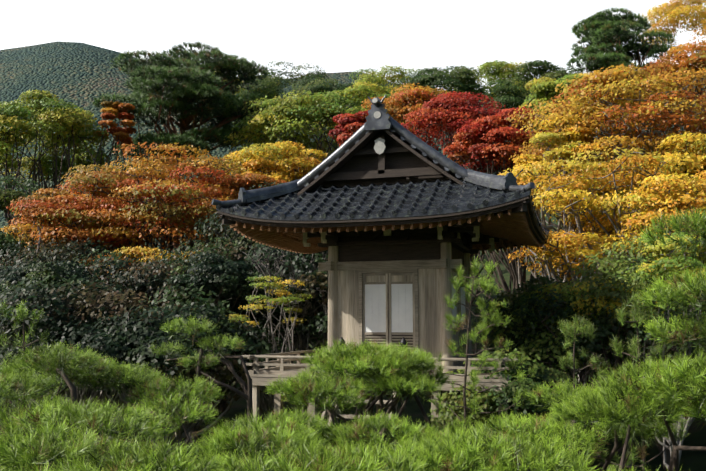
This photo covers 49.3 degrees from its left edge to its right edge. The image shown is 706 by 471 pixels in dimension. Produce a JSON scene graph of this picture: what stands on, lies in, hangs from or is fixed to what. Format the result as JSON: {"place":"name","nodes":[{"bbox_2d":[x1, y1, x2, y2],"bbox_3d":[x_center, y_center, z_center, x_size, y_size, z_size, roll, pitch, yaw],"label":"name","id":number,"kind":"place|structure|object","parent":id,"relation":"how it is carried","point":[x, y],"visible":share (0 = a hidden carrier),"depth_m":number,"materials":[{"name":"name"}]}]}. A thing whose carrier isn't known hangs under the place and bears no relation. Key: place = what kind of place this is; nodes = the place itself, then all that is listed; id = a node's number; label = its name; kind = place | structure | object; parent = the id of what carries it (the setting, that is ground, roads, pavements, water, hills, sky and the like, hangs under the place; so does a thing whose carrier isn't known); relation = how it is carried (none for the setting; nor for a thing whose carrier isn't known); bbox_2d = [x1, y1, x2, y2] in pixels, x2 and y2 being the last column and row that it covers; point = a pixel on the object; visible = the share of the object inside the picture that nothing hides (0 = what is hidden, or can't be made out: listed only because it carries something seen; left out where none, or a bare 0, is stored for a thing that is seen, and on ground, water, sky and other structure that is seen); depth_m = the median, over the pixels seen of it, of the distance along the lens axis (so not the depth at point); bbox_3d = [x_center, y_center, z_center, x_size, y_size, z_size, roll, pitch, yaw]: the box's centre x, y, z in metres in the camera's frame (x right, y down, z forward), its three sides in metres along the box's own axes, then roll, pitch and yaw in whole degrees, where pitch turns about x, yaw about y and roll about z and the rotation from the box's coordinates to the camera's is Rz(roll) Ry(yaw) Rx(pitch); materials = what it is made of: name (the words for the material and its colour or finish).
{"place":"outdoors","nodes":[
{"label":"outdoors","id":0,"kind":"place"},
{"bbox_2d":[0,41,705,470],"bbox_3d":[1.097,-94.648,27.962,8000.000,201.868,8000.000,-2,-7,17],"label":"terrain","id":1,"kind":"structure","parent":0,"point":[80,75],"depth_m":406.59,"materials":[{"name":"green plant"}]},
{"bbox_2d":[35,227,46,261],"bbox_3d":[-10.369,1.915,24.521,2.278,4.518,1.629,-2,-7,17],"label":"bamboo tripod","id":2,"kind":"object","parent":1,"relation":"on","point":[41,241],"visible":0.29,"depth_m":25.04,"materials":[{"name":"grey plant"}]},
{"bbox_2d":[193,349,203,399],"bbox_3d":[-2.441,2.249,12.059,0.176,0.932,0.069,2,-7,-20],"label":"pine trunk","id":3,"kind":"object","parent":1,"relation":"on","point":[199,366],"visible":0.54,"depth_m":12.07,"materials":[{"name":"brown plant"}]},
{"bbox_2d":[0,5,705,470],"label":"needles","id":4,"kind":"object","parent":3,"relation":"attached to","point":[634,403],"visible":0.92,"depth_m":8.85,"materials":[{"name":"green plant"}]},
{"bbox_2d":[0,36,705,470],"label":"branches","id":5,"kind":"object","parent":1,"relation":"on","point":[672,462],"depth_m":20.90,"materials":[{"name":"plant"}]},
{"bbox_2d":[0,0,705,439],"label":"leaves","id":6,"kind":"object","parent":5,"relation":"attached to","point":[182,276],"visible":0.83,"depth_m":22.68,"materials":[{"name":"orange plant"}]},
{"bbox_2d":[242,258,519,435],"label":"horizontal wooden beams","id":7,"kind":"structure","parent":1,"relation":"on","point":[264,376],"depth_m":15.65,"materials":[{"name":"brown wood"}]},
{"bbox_2d":[212,95,552,229],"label":"roof ridges","id":8,"kind":"object","parent":7,"relation":"on","point":[387,121],"visible":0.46,"depth_m":15.48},
{"bbox_2d":[372,98,385,154],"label":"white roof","id":9,"kind":"structure","parent":8,"relation":"attached to","point":[379,147],"depth_m":15.59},
{"bbox_2d":[217,130,547,250],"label":"roof fascia boards","id":10,"kind":"object","parent":7,"relation":"on","point":[362,162],"visible":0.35,"depth_m":15.62,"materials":[{"name":"brown wood"}]},
{"bbox_2d":[216,160,549,237],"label":"roof tiles","id":11,"kind":"object","parent":10,"relation":"on","point":[384,200],"visible":0.35,"depth_m":14.89,"materials":[{"name":"grey tile"}]},
{"bbox_2d":[230,206,543,254],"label":"roof soffit","id":12,"kind":"structure","parent":7,"relation":"on","point":[514,228],"depth_m":15.69,"materials":[{"name":"brown wood"}]},
{"bbox_2d":[252,242,528,466],"bbox_3d":[1.097,2.925,16.859,5.010,5.240,5.010,-2,-7,17],"label":"grey pavilion wood","id":13,"kind":"object","parent":1,"relation":"on","point":[434,286],"visible":0.27,"depth_m":15.82,"materials":[{"name":"grey wood"}]},
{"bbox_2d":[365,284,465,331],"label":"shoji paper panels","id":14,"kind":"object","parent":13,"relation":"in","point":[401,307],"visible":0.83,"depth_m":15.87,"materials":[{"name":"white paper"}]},
{"bbox_2d":[0,0,705,92],"label":"sky","id":15,"kind":"structure","parent":0,"point":[336,36],"materials":[{"name":"white"}]},
{"bbox_2d":[338,337,406,373],"bbox_3d":[0.366,2.318,14.575,1.352,0.790,0.132,-2,-7,17],"label":"pavilion giboshi","id":16,"kind":"object","parent":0,"point":[403,341],"visible":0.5,"depth_m":14.41,"materials":[{"name":"brown wood"}]},
{"bbox_2d":[296,219,498,349],"bbox_3d":[1.097,1.269,17.047,3.920,2.894,3.920,-2,-7,17],"label":"dark pavilion wood","id":17,"kind":"object","parent":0,"point":[417,243],"visible":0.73,"depth_m":16.00,"materials":[{"name":"brown wood"}]},
{"bbox_2d":[303,222,494,254],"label":"brackets","id":18,"kind":"object","parent":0,"point":[388,232],"visible":0.44,"depth_m":15.93,"materials":[{"name":"brown wood"}]}
]}

